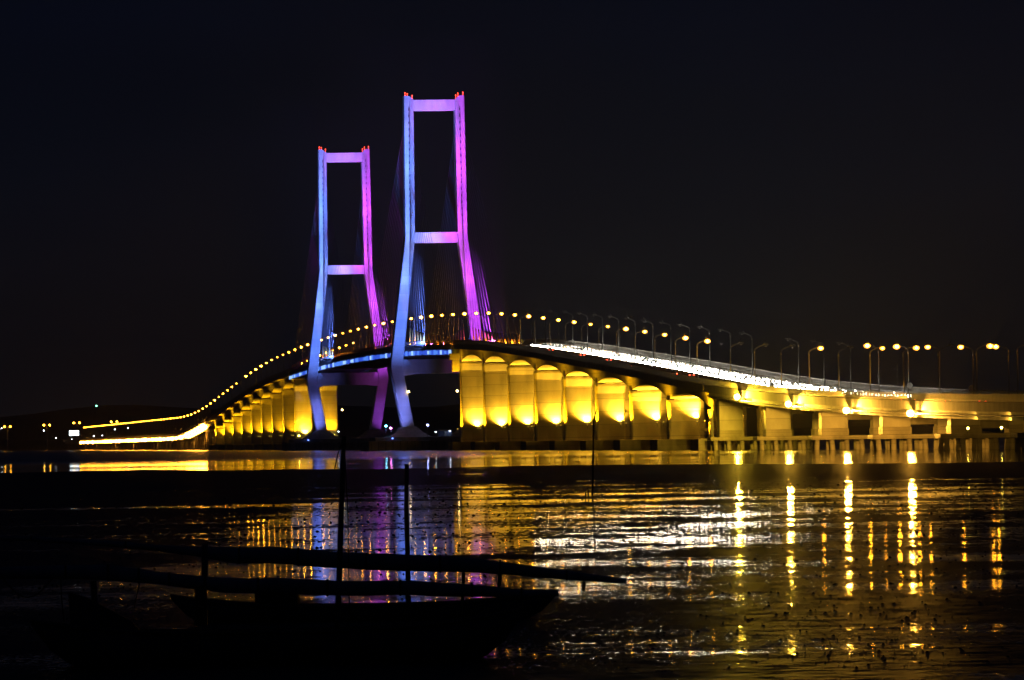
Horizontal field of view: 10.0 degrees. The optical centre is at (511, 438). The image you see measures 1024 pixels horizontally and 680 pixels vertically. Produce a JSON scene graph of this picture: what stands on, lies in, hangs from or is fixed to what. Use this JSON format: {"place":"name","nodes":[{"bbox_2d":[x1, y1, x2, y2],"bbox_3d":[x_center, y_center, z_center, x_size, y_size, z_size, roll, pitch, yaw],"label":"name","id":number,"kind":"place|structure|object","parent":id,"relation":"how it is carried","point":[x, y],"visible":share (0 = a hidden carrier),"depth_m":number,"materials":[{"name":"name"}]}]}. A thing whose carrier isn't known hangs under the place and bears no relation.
{"place":"outdoors","nodes":[
{"label":"outdoors","id":0,"kind":"place"},
{"bbox_2d":[438,429,451,435],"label":"site hut","id":1,"kind":"object","parent":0,"point":[444,432],"visible":1,"depth_m":2417.90,"materials":[{"name":"blue paint"}]},
{"bbox_2d":[0,404,1002,439],"bbox_3d":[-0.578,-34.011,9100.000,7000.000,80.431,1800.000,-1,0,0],"label":"hills","id":2,"kind":"structure","parent":0,"point":[354,420],"depth_m":8603.04,"materials":[{"name":"black"}]},
{"bbox_2d":[0,426,1003,450],"bbox_3d":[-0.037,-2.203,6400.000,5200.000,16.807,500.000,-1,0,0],"label":"shore","id":3,"kind":"structure","parent":0,"point":[31,445],"depth_m":6263.17,"materials":[{"name":"black"}]},
{"bbox_2d":[0,476,1023,679],"bbox_3d":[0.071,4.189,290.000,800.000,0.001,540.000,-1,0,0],"label":"tidal flat","id":4,"kind":"structure","parent":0,"point":[716,643],"depth_m":184.65,"materials":[{"name":"black liquid"}]},
{"bbox_2d":[0,436,558,665],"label":"wooden boat","id":5,"kind":"object","parent":4,"relation":"on","point":[94,633],"visible":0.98,"depth_m":111.67,"materials":[{"name":"brown wood"}]},
{"bbox_2d":[0,464,626,621],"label":"wooden boat","id":6,"kind":"object","parent":4,"relation":"on","point":[274,607],"visible":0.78,"depth_m":137.68,"materials":[{"name":"brown wood"}]},
{"bbox_2d":[0,478,1023,679],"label":"mud clumps","id":7,"kind":"object","parent":4,"relation":"on","point":[680,568],"visible":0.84,"depth_m":239.42,"materials":[{"name":"black soil"}]},
{"bbox_2d":[591,409,596,495],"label":"wooden stake","id":8,"kind":"object","parent":4,"relation":"on","point":[593,457],"visible":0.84,"depth_m":417.86,"materials":[{"name":"brown wood"}]},
{"bbox_2d":[0,462,1023,492],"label":"mud bank","id":9,"kind":"structure","parent":0,"point":[204,481],"depth_m":620.81,"materials":[{"name":"black soil"}]},
{"bbox_2d":[0,438,1023,472],"bbox_3d":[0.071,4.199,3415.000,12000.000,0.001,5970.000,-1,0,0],"label":"water","id":10,"kind":"structure","parent":0,"point":[57,461],"depth_m":1242.62,"materials":[{"name":"black liquid"}]},
{"bbox_2d":[69,430,78,449],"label":"billboard","id":11,"kind":"object","parent":10,"relation":"in","point":[73,433],"visible":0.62,"depth_m":6109.88,"materials":[{"name":"grey metal"}]},
{"bbox_2d":[108,443,135,449],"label":"pile bent","id":12,"kind":"object","parent":10,"relation":"in","point":[119,446],"visible":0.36,"depth_m":5151.30,"materials":[{"name":"concrete"}]},
{"bbox_2d":[131,442,159,449],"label":"pile bent","id":13,"kind":"object","parent":10,"relation":"in","point":[143,445],"visible":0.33,"depth_m":4745.33,"materials":[{"name":"concrete"}]},
{"bbox_2d":[136,442,162,449],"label":"pile bent","id":14,"kind":"object","parent":10,"relation":"in","point":[153,445],"visible":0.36,"depth_m":4701.35,"materials":[{"name":"concrete"}]},
{"bbox_2d":[165,440,177,449],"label":"pile bent","id":15,"kind":"object","parent":10,"relation":"in","point":[167,441],"visible":0.26,"depth_m":4250.29,"materials":[{"name":"concrete"}]},
{"bbox_2d":[169,440,191,449],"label":"pile bent","id":16,"kind":"object","parent":10,"relation":"in","point":[180,444],"visible":0.3,"depth_m":4205.50,"materials":[{"name":"concrete"}]},
{"bbox_2d":[172,439,195,449],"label":"pile bent","id":17,"kind":"object","parent":10,"relation":"in","point":[174,440],"visible":0.29,"depth_m":4160.50,"materials":[{"name":"concrete"}]},
{"bbox_2d":[176,439,195,449],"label":"pile bent","id":18,"kind":"object","parent":10,"relation":"in","point":[178,440],"visible":0.25,"depth_m":4115.27,"materials":[{"name":"concrete"}]},
{"bbox_2d":[180,439,193,449],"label":"pile bent","id":19,"kind":"object","parent":10,"relation":"in","point":[183,444],"visible":0.24,"depth_m":4070.39,"materials":[{"name":"concrete"}]},
{"bbox_2d":[183,438,197,449],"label":"pile bent","id":20,"kind":"object","parent":10,"relation":"in","point":[186,441],"visible":0.29,"depth_m":4025.68,"materials":[{"name":"concrete"}]},
{"bbox_2d":[187,438,201,449],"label":"pile bent","id":21,"kind":"object","parent":10,"relation":"in","point":[190,446],"visible":0.27,"depth_m":3980.67,"materials":[{"name":"concrete"}]},
{"bbox_2d":[192,436,214,449],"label":"pile bent","id":22,"kind":"object","parent":10,"relation":"in","point":[194,446],"visible":0.36,"depth_m":3935.72,"materials":[{"name":"concrete"}]},
{"bbox_2d":[195,434,214,449],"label":"pile bent","id":23,"kind":"object","parent":10,"relation":"in","point":[198,439],"visible":0.33,"depth_m":3890.53,"materials":[{"name":"concrete"}]},
{"bbox_2d":[201,432,214,449],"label":"pile bent","id":24,"kind":"object","parent":10,"relation":"in","point":[203,433],"visible":0.3,"depth_m":3845.34,"materials":[{"name":"concrete"}]},
{"bbox_2d":[204,429,214,449],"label":"pile bent","id":25,"kind":"object","parent":10,"relation":"in","point":[207,431],"visible":0.19,"depth_m":3800.21,"materials":[{"name":"concrete"}]},
{"bbox_2d":[208,427,220,444],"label":"pile bent","id":26,"kind":"object","parent":10,"relation":"in","point":[211,442],"visible":0.19,"depth_m":3755.16,"materials":[{"name":"concrete"}]},
{"bbox_2d":[63,417,231,443],"bbox_3d":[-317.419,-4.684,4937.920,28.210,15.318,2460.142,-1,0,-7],"label":"causeway deck","id":27,"kind":"structure","parent":26,"relation":"on","point":[208,423],"depth_m":4609.01,"materials":[{"name":"concrete"}]},
{"bbox_2d":[199,424,206,429],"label":"causeway floodlight","id":28,"kind":"object","parent":27,"relation":"on","point":[202,426],"visible":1,"depth_m":3764.22,"materials":[{"name":"grey metal"}]},
{"bbox_2d":[208,428,223,449],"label":"bridge pier","id":29,"kind":"structure","parent":10,"relation":"in","point":[219,438],"depth_m":3702.42,"materials":[{"name":"concrete"}]},
{"bbox_2d":[216,423,231,449],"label":"bridge pier","id":30,"kind":"structure","parent":10,"relation":"in","point":[227,431],"depth_m":3621.45,"materials":[{"name":"concrete"}]},
{"bbox_2d":[225,417,241,449],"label":"bridge pier","id":31,"kind":"structure","parent":10,"relation":"in","point":[236,431],"depth_m":3540.51,"materials":[{"name":"concrete"}]},
{"bbox_2d":[234,410,250,449],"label":"bridge pier","id":32,"kind":"structure","parent":10,"relation":"in","point":[245,427],"depth_m":3459.53,"materials":[{"name":"concrete"}]},
{"bbox_2d":[243,404,260,449],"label":"bridge pier","id":33,"kind":"structure","parent":10,"relation":"in","point":[255,422],"depth_m":3378.56,"materials":[{"name":"concrete"}]},
{"bbox_2d":[253,399,271,449],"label":"bridge pier","id":34,"kind":"structure","parent":10,"relation":"in","point":[266,427],"depth_m":3297.57,"materials":[{"name":"concrete"}]},
{"bbox_2d":[263,393,282,449],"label":"bridge pier","id":35,"kind":"structure","parent":10,"relation":"in","point":[277,418],"depth_m":3216.57,"materials":[{"name":"concrete"}]},
{"bbox_2d":[210,369,306,427],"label":"approach viaduct","id":36,"kind":"object","parent":35,"relation":"on","point":[266,388],"visible":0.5,"depth_m":3358.95,"materials":[{"name":"concrete"}]},
{"bbox_2d":[274,389,314,449],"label":"bridge pier","id":37,"kind":"structure","parent":10,"relation":"in","point":[288,410],"depth_m":3135.61,"materials":[{"name":"concrete"}]},
{"bbox_2d":[293,385,337,438],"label":"bridge pier","id":38,"kind":"structure","parent":10,"relation":"in","point":[303,416],"depth_m":3055.19,"materials":[{"name":"concrete"}]},
{"bbox_2d":[282,146,408,450],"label":"cable tower","id":39,"kind":"structure","parent":10,"relation":"in","point":[321,437],"depth_m":2861.46,"materials":[{"name":"concrete"}]},
{"bbox_2d":[361,92,519,450],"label":"cable tower","id":40,"kind":"structure","parent":10,"relation":"in","point":[406,435],"depth_m":2427.26,"materials":[{"name":"concrete"}]},
{"bbox_2d":[289,338,524,379],"bbox_3d":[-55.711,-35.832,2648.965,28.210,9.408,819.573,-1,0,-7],"label":"cable stayed deck","id":41,"kind":"structure","parent":40,"relation":"attached to","point":[366,359],"depth_m":2633.82,"materials":[{"name":"concrete"}]},
{"bbox_2d":[445,313,454,338],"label":"street lamp","id":42,"kind":"object","parent":41,"relation":"on","point":[452,314],"visible":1,"depth_m":2266.59,"materials":[{"name":"metal"}]},
{"bbox_2d":[448,362,483,449],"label":"bridge pier","id":43,"kind":"structure","parent":10,"relation":"in","point":[471,397],"depth_m":2236.70,"materials":[{"name":"concrete"}]},
{"bbox_2d":[449,353,460,371],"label":"end bracket","id":44,"kind":"object","parent":43,"relation":"on","point":[454,358],"visible":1,"depth_m":2233.94,"materials":[{"name":"concrete"}]},
{"bbox_2d":[452,338,804,414],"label":"approach viaduct","id":45,"kind":"object","parent":43,"relation":"on","point":[666,382],"visible":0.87,"depth_m":1837.66,"materials":[{"name":"concrete"}]},
{"bbox_2d":[468,310,477,336],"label":"street lamp","id":46,"kind":"object","parent":45,"relation":"on","point":[475,313],"visible":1,"depth_m":2183.80,"materials":[{"name":"metal"}]},
{"bbox_2d":[493,311,502,341],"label":"street lamp","id":47,"kind":"object","parent":45,"relation":"on","point":[500,313],"visible":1,"depth_m":2100.96,"materials":[{"name":"metal"}]},
{"bbox_2d":[506,310,516,333],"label":"street lamp","id":48,"kind":"object","parent":45,"relation":"on","point":[514,314],"visible":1,"depth_m":2059.62,"materials":[{"name":"metal"}]},
{"bbox_2d":[520,314,530,344],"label":"street lamp","id":49,"kind":"object","parent":45,"relation":"on","point":[528,316],"visible":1,"depth_m":2018.15,"materials":[{"name":"metal"}]},
{"bbox_2d":[534,314,544,347],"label":"street lamp","id":50,"kind":"object","parent":45,"relation":"on","point":[542,317],"visible":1,"depth_m":1976.84,"materials":[{"name":"metal"}]},
{"bbox_2d":[549,316,560,349],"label":"street lamp","id":51,"kind":"object","parent":45,"relation":"on","point":[557,319],"visible":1,"depth_m":1935.43,"materials":[{"name":"metal"}]},
{"bbox_2d":[565,318,575,352],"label":"street lamp","id":52,"kind":"object","parent":45,"relation":"on","point":[573,321],"visible":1,"depth_m":1893.96,"materials":[{"name":"metal"}]},
{"bbox_2d":[578,313,587,346],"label":"street lamp","id":53,"kind":"object","parent":45,"relation":"on","point":[587,329],"visible":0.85,"depth_m":2050.42,"materials":[{"name":"grey metal"}]},
{"bbox_2d":[581,319,592,354],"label":"street lamp","id":54,"kind":"object","parent":45,"relation":"on","point":[589,323],"visible":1,"depth_m":1852.60,"materials":[{"name":"metal"}]},
{"bbox_2d":[598,321,609,358],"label":"street lamp","id":55,"kind":"object","parent":45,"relation":"on","point":[607,326],"visible":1,"depth_m":1811.20,"materials":[{"name":"metal"}]},
{"bbox_2d":[608,316,619,351],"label":"street lamp","id":56,"kind":"object","parent":45,"relation":"on","point":[618,329],"visible":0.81,"depth_m":1968.45,"materials":[{"name":"grey metal"}]},
{"bbox_2d":[616,324,628,360],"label":"street lamp","id":57,"kind":"object","parent":45,"relation":"on","point":[624,328],"visible":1,"depth_m":1769.76,"materials":[{"name":"metal"}]},
{"bbox_2d":[635,326,646,364],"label":"street lamp","id":58,"kind":"object","parent":45,"relation":"on","point":[644,331],"visible":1,"depth_m":1728.38,"materials":[{"name":"metal"}]},
{"bbox_2d":[641,318,653,357],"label":"street lamp","id":59,"kind":"object","parent":45,"relation":"on","point":[652,334],"visible":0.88,"depth_m":1886.45,"materials":[{"name":"grey metal"}]},
{"bbox_2d":[654,329,666,373],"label":"street lamp","id":60,"kind":"object","parent":45,"relation":"on","point":[664,334],"visible":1,"depth_m":1687.01,"materials":[{"name":"metal"}]},
{"bbox_2d":[659,322,671,359],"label":"street lamp","id":61,"kind":"object","parent":45,"relation":"on","point":[670,331],"visible":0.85,"depth_m":1845.42,"materials":[{"name":"grey metal"}]},
{"bbox_2d":[675,334,688,374],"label":"street lamp","id":62,"kind":"object","parent":45,"relation":"on","point":[685,337],"visible":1,"depth_m":1645.55,"materials":[{"name":"metal"}]},
{"bbox_2d":[678,321,690,363],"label":"street lamp","id":63,"kind":"object","parent":45,"relation":"on","point":[689,338],"visible":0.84,"depth_m":1804.42,"materials":[{"name":"grey metal"}]},
{"bbox_2d":[687,372,694,376],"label":"car","id":64,"kind":"object","parent":45,"relation":"on","point":[691,374],"visible":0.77,"depth_m":1686.13,"materials":[{"name":"grey paint"}]},
{"bbox_2d":[696,339,710,376],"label":"street lamp","id":65,"kind":"object","parent":45,"relation":"on","point":[707,341],"visible":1,"depth_m":1604.18,"materials":[{"name":"metal"}]},
{"bbox_2d":[698,324,710,367],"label":"street lamp","id":66,"kind":"object","parent":45,"relation":"on","point":[709,344],"visible":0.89,"depth_m":1763.44,"materials":[{"name":"grey metal"}]},
{"bbox_2d":[740,329,752,374],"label":"street lamp","id":67,"kind":"object","parent":45,"relation":"on","point":[752,350],"visible":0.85,"depth_m":1681.41,"materials":[{"name":"grey metal"}]},
{"bbox_2d":[785,335,799,382],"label":"street lamp","id":68,"kind":"object","parent":45,"relation":"on","point":[798,357],"visible":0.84,"depth_m":1600.44,"materials":[{"name":"grey metal"}]},
{"bbox_2d":[471,363,534,449],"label":"bridge pier","id":69,"kind":"structure","parent":10,"relation":"in","point":[495,402],"depth_m":2156.72,"materials":[{"name":"concrete"}]},
{"bbox_2d":[495,366,563,450],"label":"bridge pier","id":70,"kind":"structure","parent":10,"relation":"in","point":[521,412],"depth_m":2076.74,"materials":[{"name":"concrete"}]},
{"bbox_2d":[521,371,600,450],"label":"bridge pier","id":71,"kind":"structure","parent":10,"relation":"in","point":[548,395],"depth_m":1996.75,"materials":[{"name":"concrete"}]},
{"bbox_2d":[549,377,632,450],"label":"bridge pier","id":72,"kind":"structure","parent":10,"relation":"in","point":[578,403],"depth_m":1916.76,"materials":[{"name":"concrete"}]},
{"bbox_2d":[580,383,666,450],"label":"bridge pier","id":73,"kind":"structure","parent":10,"relation":"in","point":[610,408],"depth_m":1836.76,"materials":[{"name":"concrete"}]},
{"bbox_2d":[613,390,706,450],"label":"bridge pier","id":74,"kind":"structure","parent":10,"relation":"in","point":[645,411],"depth_m":1756.71,"materials":[{"name":"concrete"}]},
{"bbox_2d":[650,399,746,450],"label":"bridge pier","id":75,"kind":"structure","parent":10,"relation":"in","point":[684,428],"depth_m":1676.62,"materials":[{"name":"concrete"}]},
{"bbox_2d":[691,408,810,450],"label":"bridge pier","id":76,"kind":"structure","parent":10,"relation":"in","point":[700,444],"depth_m":1596.24,"materials":[{"name":"concrete"}]},
{"bbox_2d":[707,400,810,450],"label":"causeway pier","id":77,"kind":"structure","parent":10,"relation":"in","point":[729,422],"depth_m":1579.87,"materials":[{"name":"concrete"}]},
{"bbox_2d":[704,376,1023,420],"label":"causeway deck","id":78,"kind":"structure","parent":77,"relation":"on","point":[962,404],"depth_m":1347.42,"materials":[{"name":"concrete"}]},
{"bbox_2d":[730,339,743,381],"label":"street lamp","id":79,"kind":"object","parent":78,"relation":"on","point":[739,342],"visible":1,"depth_m":1544.36,"materials":[{"name":"grey metal"}]},
{"bbox_2d":[734,394,740,400],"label":"causeway floodlight","id":80,"kind":"object","parent":78,"relation":"attached to","point":[736,396],"visible":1,"depth_m":1520.06,"materials":[{"name":"grey metal"}]},
{"bbox_2d":[754,342,767,383],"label":"street lamp","id":81,"kind":"object","parent":78,"relation":"on","point":[754,362],"visible":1,"depth_m":1503.40,"materials":[{"name":"grey metal"}]},
{"bbox_2d":[780,342,794,386],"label":"street lamp","id":82,"kind":"object","parent":78,"relation":"on","point":[790,345],"visible":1,"depth_m":1461.38,"materials":[{"name":"grey metal"}]},
{"bbox_2d":[785,401,795,406],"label":"causeway floodlight","id":83,"kind":"object","parent":78,"relation":"attached to","point":[788,404],"visible":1,"depth_m":1438.08,"materials":[{"name":"grey metal"}]},
{"bbox_2d":[808,343,823,388],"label":"street lamp","id":84,"kind":"object","parent":78,"relation":"on","point":[820,348],"visible":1,"depth_m":1419.42,"materials":[{"name":"metal"}]},
{"bbox_2d":[810,340,824,384],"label":"street lamp","id":85,"kind":"object","parent":78,"relation":"on","point":[824,360],"visible":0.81,"depth_m":1559.40,"materials":[{"name":"grey metal"}]},
{"bbox_2d":[837,338,851,388],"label":"street lamp","id":86,"kind":"object","parent":78,"relation":"on","point":[850,365],"visible":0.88,"depth_m":1518.43,"materials":[{"name":"grey metal"}]},
{"bbox_2d":[843,407,848,412],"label":"causeway floodlight","id":87,"kind":"object","parent":78,"relation":"attached to","point":[845,409],"visible":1,"depth_m":1355.37,"materials":[{"name":"grey metal"}]},
{"bbox_2d":[838,343,853,390],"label":"street lamp","id":88,"kind":"object","parent":78,"relation":"on","point":[838,367],"visible":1,"depth_m":1377.37,"materials":[{"name":"grey metal"}]},
{"bbox_2d":[864,340,879,391],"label":"street lamp","id":89,"kind":"object","parent":78,"relation":"on","point":[867,345],"visible":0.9,"depth_m":1477.41,"materials":[{"name":"metal"}]},
{"bbox_2d":[869,343,885,390],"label":"street lamp","id":90,"kind":"object","parent":78,"relation":"on","point":[881,347],"visible":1,"depth_m":1335.42,"materials":[{"name":"metal"}]},
{"bbox_2d":[893,340,909,392],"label":"street lamp","id":91,"kind":"object","parent":78,"relation":"on","point":[896,346],"visible":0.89,"depth_m":1436.42,"materials":[{"name":"metal"}]},
{"bbox_2d":[906,410,913,416],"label":"causeway floodlight","id":92,"kind":"object","parent":78,"relation":"attached to","point":[910,413],"visible":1,"depth_m":1274.42,"materials":[{"name":"grey metal"}]},
{"bbox_2d":[903,342,919,392],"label":"street lamp","id":93,"kind":"object","parent":78,"relation":"on","point":[916,347],"visible":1,"depth_m":1293.37,"materials":[{"name":"metal"}]},
{"bbox_2d":[925,340,940,392],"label":"street lamp","id":94,"kind":"object","parent":78,"relation":"on","point":[929,346],"visible":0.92,"depth_m":1395.40,"materials":[{"name":"metal"}]},
{"bbox_2d":[937,341,954,393],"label":"street lamp","id":95,"kind":"object","parent":78,"relation":"on","point":[949,344],"visible":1,"depth_m":1252.37,"materials":[{"name":"grey metal"}]},
{"bbox_2d":[957,340,974,397],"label":"street lamp","id":96,"kind":"object","parent":78,"relation":"on","point":[961,346],"visible":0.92,"depth_m":1354.40,"materials":[{"name":"metal"}]},
{"bbox_2d":[976,339,993,393],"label":"street lamp","id":97,"kind":"object","parent":78,"relation":"on","point":[990,345],"visible":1,"depth_m":1210.37,"materials":[{"name":"metal"}]},
{"bbox_2d":[993,341,1009,393],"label":"street lamp","id":98,"kind":"object","parent":78,"relation":"on","point":[996,346],"visible":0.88,"depth_m":1313.43,"materials":[{"name":"metal"}]},
{"bbox_2d":[1016,344,1023,393],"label":"street lamp","id":99,"kind":"object","parent":78,"relation":"on","point":[1017,371],"visible":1,"depth_m":1168.35,"materials":[{"name":"metal"}]},
{"bbox_2d":[753,406,855,450],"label":"causeway pier","id":100,"kind":"structure","parent":10,"relation":"in","point":[777,423],"depth_m":1500.45,"materials":[{"name":"concrete"}]},
{"bbox_2d":[808,412,917,450],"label":"causeway pier","id":101,"kind":"structure","parent":10,"relation":"in","point":[834,426],"depth_m":1415.50,"materials":[{"name":"concrete"}]},
{"bbox_2d":[868,415,988,450],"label":"causeway pier","id":102,"kind":"structure","parent":10,"relation":"in","point":[891,428],"depth_m":1332.76,"materials":[{"name":"concrete"}]},
{"bbox_2d":[934,419,1023,450],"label":"causeway pier","id":103,"kind":"structure","parent":10,"relation":"in","point":[956,429],"depth_m":1250.91,"materials":[{"name":"concrete"}]},
{"bbox_2d":[1011,425,1023,450],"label":"causeway pier","id":104,"kind":"structure","parent":10,"relation":"in","point":[1019,443],"depth_m":1171.11,"materials":[{"name":"concrete"}]},
{"bbox_2d":[0,0,1023,416],"label":"sky","id":105,"kind":"structure","parent":0,"point":[825,172],"materials":[{"name":"black"}]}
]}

